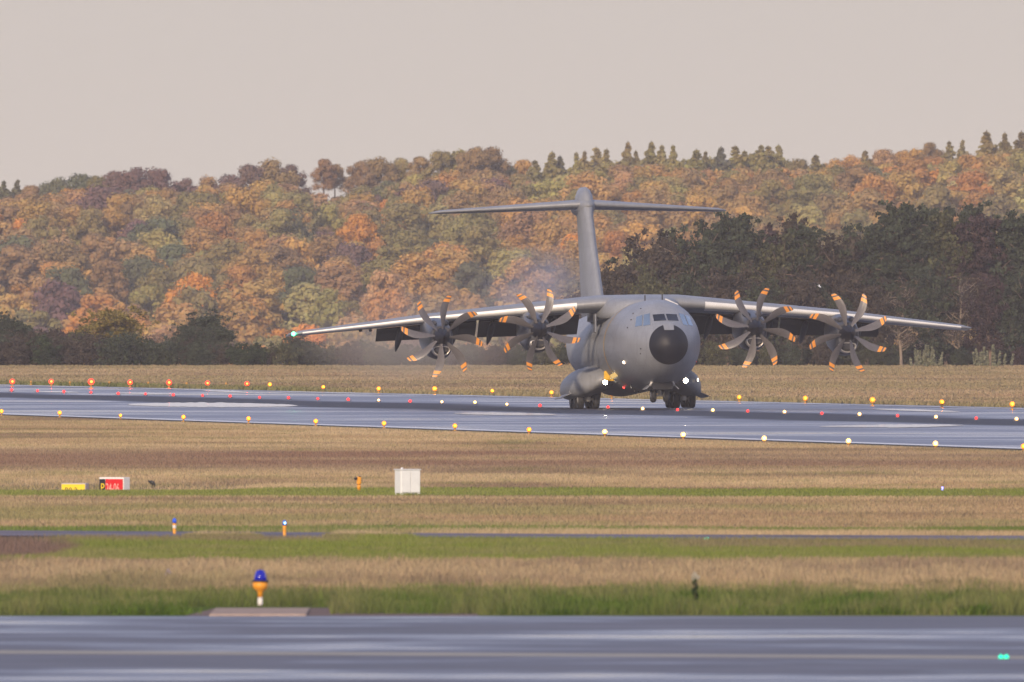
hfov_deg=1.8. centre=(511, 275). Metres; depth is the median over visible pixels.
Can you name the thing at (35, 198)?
broadleaf tree
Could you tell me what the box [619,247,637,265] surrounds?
broadleaf tree
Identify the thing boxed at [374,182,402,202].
broadleaf tree
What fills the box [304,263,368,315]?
broadleaf tree
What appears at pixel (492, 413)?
puddle
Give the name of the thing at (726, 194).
broadleaf tree
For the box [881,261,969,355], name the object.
broadleaf tree
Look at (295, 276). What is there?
broadleaf tree
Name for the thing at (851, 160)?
broadleaf tree
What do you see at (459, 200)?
broadleaf tree
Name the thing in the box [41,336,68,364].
shrub
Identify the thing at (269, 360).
shrub
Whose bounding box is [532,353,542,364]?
shrub
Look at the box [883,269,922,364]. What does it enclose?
bare tree
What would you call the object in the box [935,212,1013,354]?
pine tree
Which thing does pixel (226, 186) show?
broadleaf tree
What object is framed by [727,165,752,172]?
broadleaf tree
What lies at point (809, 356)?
shrub
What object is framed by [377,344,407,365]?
shrub
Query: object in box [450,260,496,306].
broadleaf tree
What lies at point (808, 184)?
broadleaf tree
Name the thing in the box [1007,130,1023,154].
conifer tree
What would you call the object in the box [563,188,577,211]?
broadleaf tree
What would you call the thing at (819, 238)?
broadleaf tree
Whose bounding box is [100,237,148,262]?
broadleaf tree
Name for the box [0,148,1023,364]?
wood
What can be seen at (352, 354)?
shrub
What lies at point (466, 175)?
broadleaf tree
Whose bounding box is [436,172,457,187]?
broadleaf tree
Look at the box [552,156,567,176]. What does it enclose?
conifer tree
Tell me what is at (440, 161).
broadleaf tree
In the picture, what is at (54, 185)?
broadleaf tree
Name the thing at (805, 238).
pine tree
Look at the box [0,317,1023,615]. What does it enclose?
ground
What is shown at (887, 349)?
shrub
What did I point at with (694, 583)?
weed
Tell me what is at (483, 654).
apron marking
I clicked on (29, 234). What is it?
broadleaf tree
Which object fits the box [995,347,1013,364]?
shrub
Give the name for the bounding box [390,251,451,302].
broadleaf tree
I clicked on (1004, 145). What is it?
conifer tree
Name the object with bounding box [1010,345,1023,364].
shrub
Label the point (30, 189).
broadleaf tree
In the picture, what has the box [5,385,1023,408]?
runway marking
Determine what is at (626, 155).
conifer tree
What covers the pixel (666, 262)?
broadleaf tree
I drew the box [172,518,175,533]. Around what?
taxiway edge light
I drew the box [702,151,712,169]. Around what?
conifer tree
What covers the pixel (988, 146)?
conifer tree
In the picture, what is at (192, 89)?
sky
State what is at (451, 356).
shrub
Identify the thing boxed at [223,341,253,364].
shrub
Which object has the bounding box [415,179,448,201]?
broadleaf tree
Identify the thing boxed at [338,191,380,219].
broadleaf tree
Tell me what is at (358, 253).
broadleaf tree
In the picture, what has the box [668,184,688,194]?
broadleaf tree
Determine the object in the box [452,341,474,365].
shrub
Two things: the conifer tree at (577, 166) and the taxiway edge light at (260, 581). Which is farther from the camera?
the conifer tree at (577, 166)
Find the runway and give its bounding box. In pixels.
[0,384,1023,448]
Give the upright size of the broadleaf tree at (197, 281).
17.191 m
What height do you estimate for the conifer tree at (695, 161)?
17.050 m
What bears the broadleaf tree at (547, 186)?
on the ground at (206, 607)
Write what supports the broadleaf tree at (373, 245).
on the ground at (206, 607)
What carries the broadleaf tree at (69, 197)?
on the ground at (206, 607)
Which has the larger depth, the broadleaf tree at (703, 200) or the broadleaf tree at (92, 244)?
the broadleaf tree at (703, 200)
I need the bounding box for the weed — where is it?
[691,572,699,604]
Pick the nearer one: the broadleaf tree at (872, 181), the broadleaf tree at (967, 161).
the broadleaf tree at (872, 181)
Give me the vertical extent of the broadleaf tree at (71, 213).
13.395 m
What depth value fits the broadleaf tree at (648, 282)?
3044.27 m
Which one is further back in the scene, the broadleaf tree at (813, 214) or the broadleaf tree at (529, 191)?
the broadleaf tree at (529, 191)
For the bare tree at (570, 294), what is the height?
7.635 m
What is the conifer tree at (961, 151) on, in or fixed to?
on the ground at (206, 607)
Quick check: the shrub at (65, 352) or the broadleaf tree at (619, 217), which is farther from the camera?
the broadleaf tree at (619, 217)
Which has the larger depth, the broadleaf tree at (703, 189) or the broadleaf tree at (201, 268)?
the broadleaf tree at (703, 189)
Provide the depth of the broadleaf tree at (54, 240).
5802.91 m
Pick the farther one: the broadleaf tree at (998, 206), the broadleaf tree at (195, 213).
the broadleaf tree at (195, 213)
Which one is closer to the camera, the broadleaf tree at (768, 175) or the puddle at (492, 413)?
the puddle at (492, 413)
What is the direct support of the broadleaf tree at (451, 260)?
on the ground at (206, 607)
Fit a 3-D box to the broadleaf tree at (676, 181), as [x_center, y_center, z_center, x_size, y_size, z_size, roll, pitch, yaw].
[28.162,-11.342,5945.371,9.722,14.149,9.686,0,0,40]
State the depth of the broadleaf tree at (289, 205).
5892.87 m
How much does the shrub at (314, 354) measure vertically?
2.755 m
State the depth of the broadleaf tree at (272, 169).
6061.98 m
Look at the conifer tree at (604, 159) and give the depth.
6066.58 m
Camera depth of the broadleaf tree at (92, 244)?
5780.09 m
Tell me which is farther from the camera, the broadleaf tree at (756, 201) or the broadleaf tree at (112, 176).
the broadleaf tree at (112, 176)
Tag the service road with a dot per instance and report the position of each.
(49, 533)
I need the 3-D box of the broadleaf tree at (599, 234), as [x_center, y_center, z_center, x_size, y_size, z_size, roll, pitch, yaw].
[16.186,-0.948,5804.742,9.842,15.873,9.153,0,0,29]
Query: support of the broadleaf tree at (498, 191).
on the ground at (206, 607)
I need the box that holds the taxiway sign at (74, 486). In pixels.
[61,483,88,489]
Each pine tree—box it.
[691,218,729,252]
[698,208,777,347]
[768,211,818,342]
[781,223,834,307]
[834,221,915,332]
[834,231,862,258]
[858,199,948,364]
[864,211,912,345]
[910,203,967,303]
[910,209,976,365]
[932,200,996,338]
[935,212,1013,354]
[979,209,1023,313]
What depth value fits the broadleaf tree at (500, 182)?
5951.66 m
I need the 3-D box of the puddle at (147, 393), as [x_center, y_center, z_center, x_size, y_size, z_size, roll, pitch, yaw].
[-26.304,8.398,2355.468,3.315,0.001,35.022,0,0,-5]
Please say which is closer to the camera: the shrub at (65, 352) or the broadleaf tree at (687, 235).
the shrub at (65, 352)
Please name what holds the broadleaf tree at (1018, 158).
on the ground at (206, 607)
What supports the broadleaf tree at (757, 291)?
on the ground at (206, 607)
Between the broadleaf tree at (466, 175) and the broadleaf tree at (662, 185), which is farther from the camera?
the broadleaf tree at (466, 175)
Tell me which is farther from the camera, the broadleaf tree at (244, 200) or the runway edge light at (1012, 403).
the broadleaf tree at (244, 200)
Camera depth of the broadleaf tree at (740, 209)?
5840.63 m
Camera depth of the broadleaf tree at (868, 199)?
5852.47 m
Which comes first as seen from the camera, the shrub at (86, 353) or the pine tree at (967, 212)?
the shrub at (86, 353)
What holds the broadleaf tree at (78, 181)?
on the ground at (206, 607)
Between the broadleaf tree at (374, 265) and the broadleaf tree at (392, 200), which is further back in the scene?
the broadleaf tree at (392, 200)
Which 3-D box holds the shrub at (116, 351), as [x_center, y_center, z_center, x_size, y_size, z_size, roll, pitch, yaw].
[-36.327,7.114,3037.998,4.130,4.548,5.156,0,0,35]
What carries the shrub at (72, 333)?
on the ground at (206, 607)
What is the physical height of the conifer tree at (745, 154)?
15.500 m
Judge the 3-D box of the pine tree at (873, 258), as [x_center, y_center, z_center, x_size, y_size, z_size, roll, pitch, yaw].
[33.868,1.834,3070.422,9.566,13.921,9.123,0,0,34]
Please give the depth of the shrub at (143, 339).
3053.44 m
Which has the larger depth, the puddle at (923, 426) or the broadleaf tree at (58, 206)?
the broadleaf tree at (58, 206)
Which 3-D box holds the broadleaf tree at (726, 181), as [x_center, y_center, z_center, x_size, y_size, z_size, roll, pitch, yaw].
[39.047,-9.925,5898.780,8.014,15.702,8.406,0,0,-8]
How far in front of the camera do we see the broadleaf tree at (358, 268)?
5762.39 m
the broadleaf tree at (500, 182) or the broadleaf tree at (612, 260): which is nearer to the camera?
the broadleaf tree at (612, 260)
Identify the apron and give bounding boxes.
[0,616,1023,681]
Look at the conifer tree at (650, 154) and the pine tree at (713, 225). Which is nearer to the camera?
the pine tree at (713, 225)
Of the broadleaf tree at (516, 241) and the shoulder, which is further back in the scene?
the broadleaf tree at (516, 241)
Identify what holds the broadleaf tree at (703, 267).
on the ground at (206, 607)
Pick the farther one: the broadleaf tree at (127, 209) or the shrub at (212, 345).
the broadleaf tree at (127, 209)
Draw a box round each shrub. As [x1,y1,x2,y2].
[0,332,41,365]
[0,334,17,364]
[24,334,69,365]
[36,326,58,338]
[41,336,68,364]
[49,333,82,364]
[52,330,77,364]
[62,332,110,365]
[63,330,84,363]
[92,328,145,365]
[120,332,149,364]
[133,337,158,364]
[140,339,167,365]
[150,333,189,365]
[174,337,193,364]
[182,340,216,364]
[201,339,228,364]
[207,340,234,364]
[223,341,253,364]
[244,341,270,364]
[260,347,280,364]
[265,340,302,365]
[279,334,308,364]
[292,340,334,365]
[321,347,342,364]
[327,345,349,364]
[334,339,368,364]
[338,339,381,365]
[363,344,388,365]
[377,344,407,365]
[398,344,414,364]
[406,345,423,364]
[417,346,447,365]
[444,343,458,364]
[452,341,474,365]
[462,345,486,364]
[475,344,506,365]
[499,343,520,364]
[500,343,534,364]
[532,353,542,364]
[537,346,560,364]
[554,343,570,364]
[695,337,708,364]
[697,340,733,365]
[727,347,751,365]
[752,350,778,364]
[756,347,777,365]
[757,346,790,364]
[781,344,806,365]
[798,345,817,364]
[808,344,831,365]
[835,337,872,365]
[863,340,896,365]
[880,338,898,356]
[883,353,899,365]
[888,343,926,364]
[905,344,937,362]
[909,345,942,366]
[912,337,955,364]
[949,348,972,365]
[950,342,979,364]
[972,344,1014,366]
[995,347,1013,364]
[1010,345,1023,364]
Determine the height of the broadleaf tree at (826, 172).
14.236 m
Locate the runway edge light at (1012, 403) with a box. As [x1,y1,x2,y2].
[1010,401,1014,409]
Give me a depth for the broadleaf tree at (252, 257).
5767.69 m
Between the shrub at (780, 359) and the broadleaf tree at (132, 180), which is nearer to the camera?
the shrub at (780, 359)
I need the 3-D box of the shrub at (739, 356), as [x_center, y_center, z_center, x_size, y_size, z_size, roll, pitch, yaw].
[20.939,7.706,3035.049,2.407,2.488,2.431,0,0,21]
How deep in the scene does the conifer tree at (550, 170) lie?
6073.95 m
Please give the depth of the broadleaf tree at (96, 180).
6068.36 m
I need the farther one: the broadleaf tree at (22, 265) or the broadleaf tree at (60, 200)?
the broadleaf tree at (60, 200)
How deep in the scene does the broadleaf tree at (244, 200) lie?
5905.10 m
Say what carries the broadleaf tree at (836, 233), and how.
on the ground at (206, 607)
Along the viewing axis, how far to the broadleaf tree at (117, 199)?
5900.93 m
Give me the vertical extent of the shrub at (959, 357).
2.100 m
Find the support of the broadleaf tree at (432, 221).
on the ground at (206, 607)
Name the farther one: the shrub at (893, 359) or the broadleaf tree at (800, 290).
the broadleaf tree at (800, 290)
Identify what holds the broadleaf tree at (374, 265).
on the ground at (206, 607)
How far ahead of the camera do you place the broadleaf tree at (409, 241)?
5777.25 m
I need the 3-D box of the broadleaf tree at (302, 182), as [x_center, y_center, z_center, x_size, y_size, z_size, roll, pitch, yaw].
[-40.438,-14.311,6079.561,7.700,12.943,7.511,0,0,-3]
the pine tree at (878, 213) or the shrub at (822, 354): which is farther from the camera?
the pine tree at (878, 213)
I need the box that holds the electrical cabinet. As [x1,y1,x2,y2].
[394,467,420,494]
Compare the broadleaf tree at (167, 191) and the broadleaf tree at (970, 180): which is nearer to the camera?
the broadleaf tree at (970, 180)
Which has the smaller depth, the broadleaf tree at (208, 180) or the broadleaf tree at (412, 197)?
the broadleaf tree at (412, 197)
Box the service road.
[0,530,1023,539]
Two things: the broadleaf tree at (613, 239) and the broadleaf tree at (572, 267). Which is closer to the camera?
the broadleaf tree at (572, 267)
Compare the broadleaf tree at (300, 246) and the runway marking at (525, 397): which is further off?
the broadleaf tree at (300, 246)
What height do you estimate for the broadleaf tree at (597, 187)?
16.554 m
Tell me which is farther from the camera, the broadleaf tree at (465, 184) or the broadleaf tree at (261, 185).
the broadleaf tree at (261, 185)
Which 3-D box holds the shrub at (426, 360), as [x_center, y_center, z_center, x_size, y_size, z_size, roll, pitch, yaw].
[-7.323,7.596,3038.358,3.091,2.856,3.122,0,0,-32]
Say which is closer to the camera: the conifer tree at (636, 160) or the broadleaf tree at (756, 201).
the broadleaf tree at (756, 201)
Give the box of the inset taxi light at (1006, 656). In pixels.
[998,654,1008,658]
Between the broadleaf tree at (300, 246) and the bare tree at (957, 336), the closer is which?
the bare tree at (957, 336)
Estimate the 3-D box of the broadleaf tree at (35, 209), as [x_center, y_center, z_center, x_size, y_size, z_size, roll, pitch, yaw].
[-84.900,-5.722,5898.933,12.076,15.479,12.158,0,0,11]
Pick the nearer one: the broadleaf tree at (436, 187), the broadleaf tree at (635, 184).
the broadleaf tree at (635, 184)
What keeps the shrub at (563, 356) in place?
on the ground at (206, 607)
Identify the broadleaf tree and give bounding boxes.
[0,202,19,223]
[0,220,16,241]
[0,234,34,289]
[0,243,48,293]
[0,311,28,339]
[0,312,13,339]
[2,225,44,253]
[5,197,32,218]
[8,218,45,241]
[11,201,69,234]
[14,184,39,198]
[18,194,49,203]
[20,215,61,243]
[23,323,39,340]
[25,240,92,286]
[29,260,59,290]
[35,260,91,292]
[36,264,94,295]
[37,194,69,207]
[38,176,68,195]
[38,235,81,271]
[47,201,67,215]
[51,204,82,234]
[59,173,90,191]
[62,187,86,205]
[66,304,160,339]
[67,206,108,254]
[69,183,126,210]
[76,232,120,275]
[83,174,108,188]
[83,257,130,305]
[99,205,130,237]
[99,319,146,337]
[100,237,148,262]
[102,170,121,186]
[106,192,139,228]
[109,167,156,193]
[114,254,167,305]
[117,218,144,237]
[118,193,149,228]
[120,245,168,282]
[125,194,176,229]
[127,264,180,318]
[129,215,190,249]
[130,228,193,259]
[134,185,160,194]
[140,167,178,191]
[144,189,167,199]
[155,187,176,198]
[155,244,191,270]
[162,214,198,246]
[162,260,230,300]
[164,271,217,312]
[165,258,221,284]
[167,323,207,346]
[170,178,192,191]
[170,190,209,218]
[171,307,237,343]
[172,251,217,273]
[178,255,209,263]
[179,207,211,224]
[180,226,222,255]
[182,191,220,214]
[184,210,241,247]
[187,200,239,236]
[194,174,217,187]
[196,320,238,344]
[200,238,248,272]
[210,174,239,188]
[213,248,282,288]
[216,181,242,193]
[217,263,258,292]
[220,202,242,225]
[223,184,271,221]
[232,212,257,228]
[234,163,264,189]
[242,228,277,253]
[248,184,285,208]
[249,181,286,193]
[249,190,282,210]
[251,157,301,185]
[251,208,311,247]
[259,243,314,270]
[261,206,320,240]
[262,199,313,232]
[262,232,313,262]
[263,268,291,336]
[273,264,319,336]
[274,236,320,320]
[276,182,301,192]
[278,189,325,231]
[280,164,311,193]
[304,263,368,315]
[309,158,337,193]
[309,234,346,267]
[313,201,347,231]
[313,225,333,233]
[317,259,354,299]
[318,241,372,270]
[318,254,366,317]
[324,163,347,196]
[335,202,379,232]
[335,213,383,244]
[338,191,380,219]
[341,198,380,220]
[343,160,378,194]
[346,184,374,198]
[348,206,385,237]
[351,191,382,203]
[359,268,413,321]
[360,258,394,303]
[361,239,386,264]
[364,156,401,189]
[366,180,394,196]
[373,229,432,270]
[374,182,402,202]
[374,200,428,250]
[380,195,402,219]
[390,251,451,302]
[393,157,409,181]
[393,186,435,229]
[399,173,423,184]
[404,156,435,178]
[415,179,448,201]
[417,202,454,238]
[419,150,454,179]
[422,241,467,260]
[427,219,457,239]
[427,245,488,297]
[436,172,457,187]
[436,214,481,243]
[437,190,478,217]
[440,178,490,206]
[443,222,506,270]
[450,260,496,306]
[453,205,501,237]
[454,146,494,175]
[456,200,498,230]
[457,169,483,181]
[471,170,508,187]
[473,179,496,203]
[475,146,511,178]
[481,176,510,188]
[481,185,527,204]
[484,246,533,306]
[485,255,558,303]
[488,187,525,224]
[491,211,548,244]
[496,196,543,234]
[505,174,532,187]
[505,233,529,249]
[510,183,550,202]
[513,159,531,175]
[515,247,569,293]
[528,178,569,201]
[530,195,568,223]
[531,218,574,252]
[533,217,576,250]
[551,233,598,264]
[552,257,579,294]
[553,237,603,269]
[558,170,622,212]
[559,210,576,227]
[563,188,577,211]
[565,261,641,298]
[574,211,617,231]
[594,210,626,225]
[595,227,619,257]
[598,229,628,261]
[598,252,624,271]
[601,247,658,271]
[606,163,636,177]
[607,170,634,194]
[615,228,706,296]
[616,188,644,215]
[617,220,662,250]
[618,175,649,200]
[618,196,687,243]
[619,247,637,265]
[624,261,675,294]
[632,167,653,179]
[633,185,678,222]
[639,179,683,196]
[644,164,667,175]
[656,226,680,237]
[659,174,690,187]
[661,165,697,177]
[662,219,748,340]
[667,167,703,188]
[667,272,724,345]
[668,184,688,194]
[675,230,701,245]
[678,191,719,227]
[683,184,711,197]
[700,211,736,242]
[700,257,762,364]
[708,185,738,216]
[711,177,749,198]
[716,167,750,185]
[723,192,770,216]
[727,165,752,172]
[728,173,751,185]
[729,203,773,219]
[736,222,809,363]
[742,276,791,364]
[744,177,797,216]
[747,168,794,191]
[750,213,783,236]
[750,223,783,240]
[754,222,782,338]
[772,264,825,365]
[781,172,837,217]
[784,202,827,228]
[786,236,859,340]
[787,157,811,170]
[798,174,849,208]
[802,284,854,353]
[806,167,838,191]
[806,232,880,307]
[810,209,845,232]
[811,192,845,226]
[813,228,825,244]
[816,229,862,252]
[825,158,842,168]
[826,187,892,235]
[827,165,845,175]
[832,165,882,211]
[837,154,864,168]
[838,208,872,238]
[838,269,898,364]
[853,173,899,204]
[871,209,887,224]
[872,149,899,167]
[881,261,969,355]
[886,169,926,206]
[887,158,937,188]
[894,150,912,165]
[898,198,921,208]
[905,147,929,159]
[912,185,959,219]
[913,142,944,160]
[921,156,948,165]
[936,159,967,185]
[947,169,996,194]
[951,271,1023,365]
[953,190,988,220]
[955,153,981,169]
[964,152,1012,173]
[973,193,1023,219]
[979,166,1023,210]
[986,261,1023,362]
[1004,148,1023,177]
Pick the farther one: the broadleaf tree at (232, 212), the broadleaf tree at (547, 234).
the broadleaf tree at (232, 212)
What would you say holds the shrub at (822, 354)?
on the ground at (206, 607)
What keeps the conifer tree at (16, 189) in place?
on the ground at (206, 607)
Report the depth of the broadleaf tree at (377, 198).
5969.71 m
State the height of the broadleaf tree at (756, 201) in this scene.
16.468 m
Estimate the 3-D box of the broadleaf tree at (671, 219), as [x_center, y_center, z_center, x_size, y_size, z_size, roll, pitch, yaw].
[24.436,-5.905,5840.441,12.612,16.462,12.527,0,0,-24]
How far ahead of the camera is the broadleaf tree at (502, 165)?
6065.60 m
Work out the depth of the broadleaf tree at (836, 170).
6016.49 m
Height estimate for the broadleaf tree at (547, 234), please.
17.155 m
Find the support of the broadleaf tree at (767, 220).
on the ground at (206, 607)
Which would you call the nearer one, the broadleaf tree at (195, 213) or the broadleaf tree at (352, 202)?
the broadleaf tree at (195, 213)
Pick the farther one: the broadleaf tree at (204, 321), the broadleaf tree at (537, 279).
the broadleaf tree at (537, 279)
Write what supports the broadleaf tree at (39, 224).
on the ground at (206, 607)
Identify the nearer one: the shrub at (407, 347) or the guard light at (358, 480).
the guard light at (358, 480)
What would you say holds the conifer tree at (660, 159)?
on the ground at (206, 607)
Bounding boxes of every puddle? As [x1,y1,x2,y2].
[125,392,171,393]
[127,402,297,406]
[203,390,255,392]
[455,412,556,414]
[819,424,959,426]
[880,409,958,411]
[886,425,958,427]
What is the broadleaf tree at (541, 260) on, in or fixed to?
on the ground at (206, 607)
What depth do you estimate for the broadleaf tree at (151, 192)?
5939.61 m
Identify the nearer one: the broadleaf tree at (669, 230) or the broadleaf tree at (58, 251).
the broadleaf tree at (58, 251)
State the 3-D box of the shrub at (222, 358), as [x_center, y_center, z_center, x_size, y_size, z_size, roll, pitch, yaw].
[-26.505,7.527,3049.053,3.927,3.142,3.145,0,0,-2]
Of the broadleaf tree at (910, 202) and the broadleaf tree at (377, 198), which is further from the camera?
the broadleaf tree at (377, 198)
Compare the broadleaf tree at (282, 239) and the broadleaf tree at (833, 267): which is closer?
the broadleaf tree at (833, 267)
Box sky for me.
[0,0,1023,200]
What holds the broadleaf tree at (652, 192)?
on the ground at (206, 607)
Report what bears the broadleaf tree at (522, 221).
on the ground at (206, 607)
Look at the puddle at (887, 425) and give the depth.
1847.70 m
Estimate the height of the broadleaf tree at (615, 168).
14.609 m
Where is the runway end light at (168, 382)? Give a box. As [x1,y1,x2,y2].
[166,380,171,387]
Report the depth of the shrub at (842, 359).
3037.68 m
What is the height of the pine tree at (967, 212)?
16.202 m
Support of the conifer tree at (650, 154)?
on the ground at (206, 607)
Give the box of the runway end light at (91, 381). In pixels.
[88,378,93,387]
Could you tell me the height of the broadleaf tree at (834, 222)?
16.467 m
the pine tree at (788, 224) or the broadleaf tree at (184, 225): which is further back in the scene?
the broadleaf tree at (184, 225)
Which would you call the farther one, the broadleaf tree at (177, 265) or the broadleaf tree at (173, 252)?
the broadleaf tree at (173, 252)
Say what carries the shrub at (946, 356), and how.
on the ground at (206, 607)
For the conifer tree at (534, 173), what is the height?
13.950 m
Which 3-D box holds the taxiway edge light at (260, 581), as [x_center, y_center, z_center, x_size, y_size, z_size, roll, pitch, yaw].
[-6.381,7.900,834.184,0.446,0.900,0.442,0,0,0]
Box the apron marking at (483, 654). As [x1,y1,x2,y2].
[0,650,1023,658]
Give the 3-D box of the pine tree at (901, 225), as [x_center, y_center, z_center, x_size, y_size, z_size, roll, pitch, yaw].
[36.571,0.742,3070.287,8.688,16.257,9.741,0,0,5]
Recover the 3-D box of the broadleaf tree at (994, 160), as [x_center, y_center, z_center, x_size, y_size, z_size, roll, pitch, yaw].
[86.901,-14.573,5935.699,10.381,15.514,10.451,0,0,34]
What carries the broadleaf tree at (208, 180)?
on the ground at (206, 607)
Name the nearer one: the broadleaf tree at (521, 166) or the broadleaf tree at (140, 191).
the broadleaf tree at (140, 191)
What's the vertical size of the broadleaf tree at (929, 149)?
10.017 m
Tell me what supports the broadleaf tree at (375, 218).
on the ground at (206, 607)
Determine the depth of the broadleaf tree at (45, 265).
5762.21 m
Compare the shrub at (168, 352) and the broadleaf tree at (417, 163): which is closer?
the shrub at (168, 352)
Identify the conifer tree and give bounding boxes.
[0,180,13,198]
[11,179,22,197]
[526,160,544,182]
[542,152,564,180]
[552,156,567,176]
[567,152,583,174]
[580,151,591,171]
[584,146,601,172]
[592,149,612,176]
[619,140,631,164]
[627,150,642,167]
[641,140,656,166]
[653,145,667,166]
[665,145,681,171]
[682,148,706,170]
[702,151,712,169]
[711,147,733,170]
[729,145,746,168]
[741,150,753,170]
[746,145,774,171]
[765,145,779,167]
[775,144,784,166]
[807,155,828,171]
[855,150,875,168]
[940,140,955,159]
[956,139,968,157]
[975,130,998,158]
[994,131,1012,155]
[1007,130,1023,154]
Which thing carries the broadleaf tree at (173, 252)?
on the ground at (206, 607)
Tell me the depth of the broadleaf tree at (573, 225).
5810.11 m
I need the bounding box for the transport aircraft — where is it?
[286,187,970,408]
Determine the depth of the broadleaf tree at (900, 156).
6073.79 m
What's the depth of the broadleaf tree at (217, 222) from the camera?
5835.70 m
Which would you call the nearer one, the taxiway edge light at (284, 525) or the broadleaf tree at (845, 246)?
the taxiway edge light at (284, 525)
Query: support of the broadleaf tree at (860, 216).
on the ground at (206, 607)
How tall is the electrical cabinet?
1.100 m
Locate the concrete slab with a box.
[209,608,309,615]
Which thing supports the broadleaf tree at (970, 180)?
on the ground at (206, 607)
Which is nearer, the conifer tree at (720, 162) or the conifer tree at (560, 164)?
the conifer tree at (720, 162)
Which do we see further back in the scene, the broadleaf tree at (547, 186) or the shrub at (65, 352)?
the broadleaf tree at (547, 186)
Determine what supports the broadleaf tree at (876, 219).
on the ground at (206, 607)
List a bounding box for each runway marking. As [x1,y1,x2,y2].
[0,413,1020,448]
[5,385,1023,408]
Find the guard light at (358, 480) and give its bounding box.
[354,476,360,490]
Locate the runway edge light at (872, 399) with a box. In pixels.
[870,397,874,405]
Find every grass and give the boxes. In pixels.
[0,364,1023,407]
[0,525,1023,614]
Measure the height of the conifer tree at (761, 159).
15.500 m
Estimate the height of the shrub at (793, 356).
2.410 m
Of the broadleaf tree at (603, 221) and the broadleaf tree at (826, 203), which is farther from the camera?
the broadleaf tree at (826, 203)
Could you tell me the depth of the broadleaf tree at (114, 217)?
5882.03 m
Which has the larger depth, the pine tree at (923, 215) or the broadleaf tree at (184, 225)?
the broadleaf tree at (184, 225)
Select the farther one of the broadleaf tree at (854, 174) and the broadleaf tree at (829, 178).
the broadleaf tree at (854, 174)
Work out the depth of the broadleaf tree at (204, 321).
3085.22 m
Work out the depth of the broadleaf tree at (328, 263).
5750.68 m
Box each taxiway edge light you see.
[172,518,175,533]
[251,570,268,604]
[282,520,286,535]
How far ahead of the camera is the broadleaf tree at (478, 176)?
5965.69 m
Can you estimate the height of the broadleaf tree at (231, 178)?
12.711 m
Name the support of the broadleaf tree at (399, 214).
on the ground at (206, 607)
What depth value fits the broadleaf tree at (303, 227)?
5855.25 m
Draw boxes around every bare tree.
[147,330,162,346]
[555,288,581,344]
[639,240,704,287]
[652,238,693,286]
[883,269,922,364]
[937,272,986,350]
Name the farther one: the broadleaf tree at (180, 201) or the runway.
the broadleaf tree at (180, 201)
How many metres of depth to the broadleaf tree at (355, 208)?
5912.18 m
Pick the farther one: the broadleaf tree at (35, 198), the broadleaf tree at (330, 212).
the broadleaf tree at (35, 198)
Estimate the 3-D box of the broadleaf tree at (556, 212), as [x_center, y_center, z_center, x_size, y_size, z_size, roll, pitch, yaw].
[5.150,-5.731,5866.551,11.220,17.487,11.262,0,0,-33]
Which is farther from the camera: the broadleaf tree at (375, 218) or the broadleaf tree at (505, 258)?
the broadleaf tree at (375, 218)
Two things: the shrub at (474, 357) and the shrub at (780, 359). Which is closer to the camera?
the shrub at (474, 357)
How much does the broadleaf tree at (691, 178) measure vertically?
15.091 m
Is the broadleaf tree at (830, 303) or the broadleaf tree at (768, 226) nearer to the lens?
the broadleaf tree at (830, 303)
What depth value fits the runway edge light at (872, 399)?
2129.46 m
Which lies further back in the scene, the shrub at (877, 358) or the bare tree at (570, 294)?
the bare tree at (570, 294)
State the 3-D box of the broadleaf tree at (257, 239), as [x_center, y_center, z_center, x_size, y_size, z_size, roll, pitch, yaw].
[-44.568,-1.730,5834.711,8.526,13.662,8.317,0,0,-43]
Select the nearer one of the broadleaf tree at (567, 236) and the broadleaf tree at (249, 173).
the broadleaf tree at (567, 236)
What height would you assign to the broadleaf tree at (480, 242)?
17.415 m
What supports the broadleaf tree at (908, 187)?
on the ground at (206, 607)
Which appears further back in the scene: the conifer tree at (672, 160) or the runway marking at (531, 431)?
the conifer tree at (672, 160)
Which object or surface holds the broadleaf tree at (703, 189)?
on the ground at (206, 607)
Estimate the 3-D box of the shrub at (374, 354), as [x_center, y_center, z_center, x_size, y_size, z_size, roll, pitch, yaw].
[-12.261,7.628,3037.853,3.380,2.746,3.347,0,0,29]
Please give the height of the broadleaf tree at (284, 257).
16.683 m
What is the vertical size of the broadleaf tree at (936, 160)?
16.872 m
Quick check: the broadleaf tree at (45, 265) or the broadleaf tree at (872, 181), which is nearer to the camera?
the broadleaf tree at (45, 265)
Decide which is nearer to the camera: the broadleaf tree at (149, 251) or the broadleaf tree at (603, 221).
the broadleaf tree at (149, 251)
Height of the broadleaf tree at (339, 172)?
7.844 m
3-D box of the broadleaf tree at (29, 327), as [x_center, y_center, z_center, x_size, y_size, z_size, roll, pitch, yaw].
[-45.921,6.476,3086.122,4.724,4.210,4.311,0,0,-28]
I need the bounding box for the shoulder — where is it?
[186,608,478,615]
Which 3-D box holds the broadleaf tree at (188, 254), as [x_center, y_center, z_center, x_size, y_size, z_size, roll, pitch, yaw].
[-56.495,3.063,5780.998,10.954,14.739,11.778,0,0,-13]
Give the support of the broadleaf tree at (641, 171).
on the ground at (206, 607)
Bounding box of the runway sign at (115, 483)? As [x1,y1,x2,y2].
[99,477,129,489]
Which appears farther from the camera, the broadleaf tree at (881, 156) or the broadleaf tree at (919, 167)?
the broadleaf tree at (881, 156)

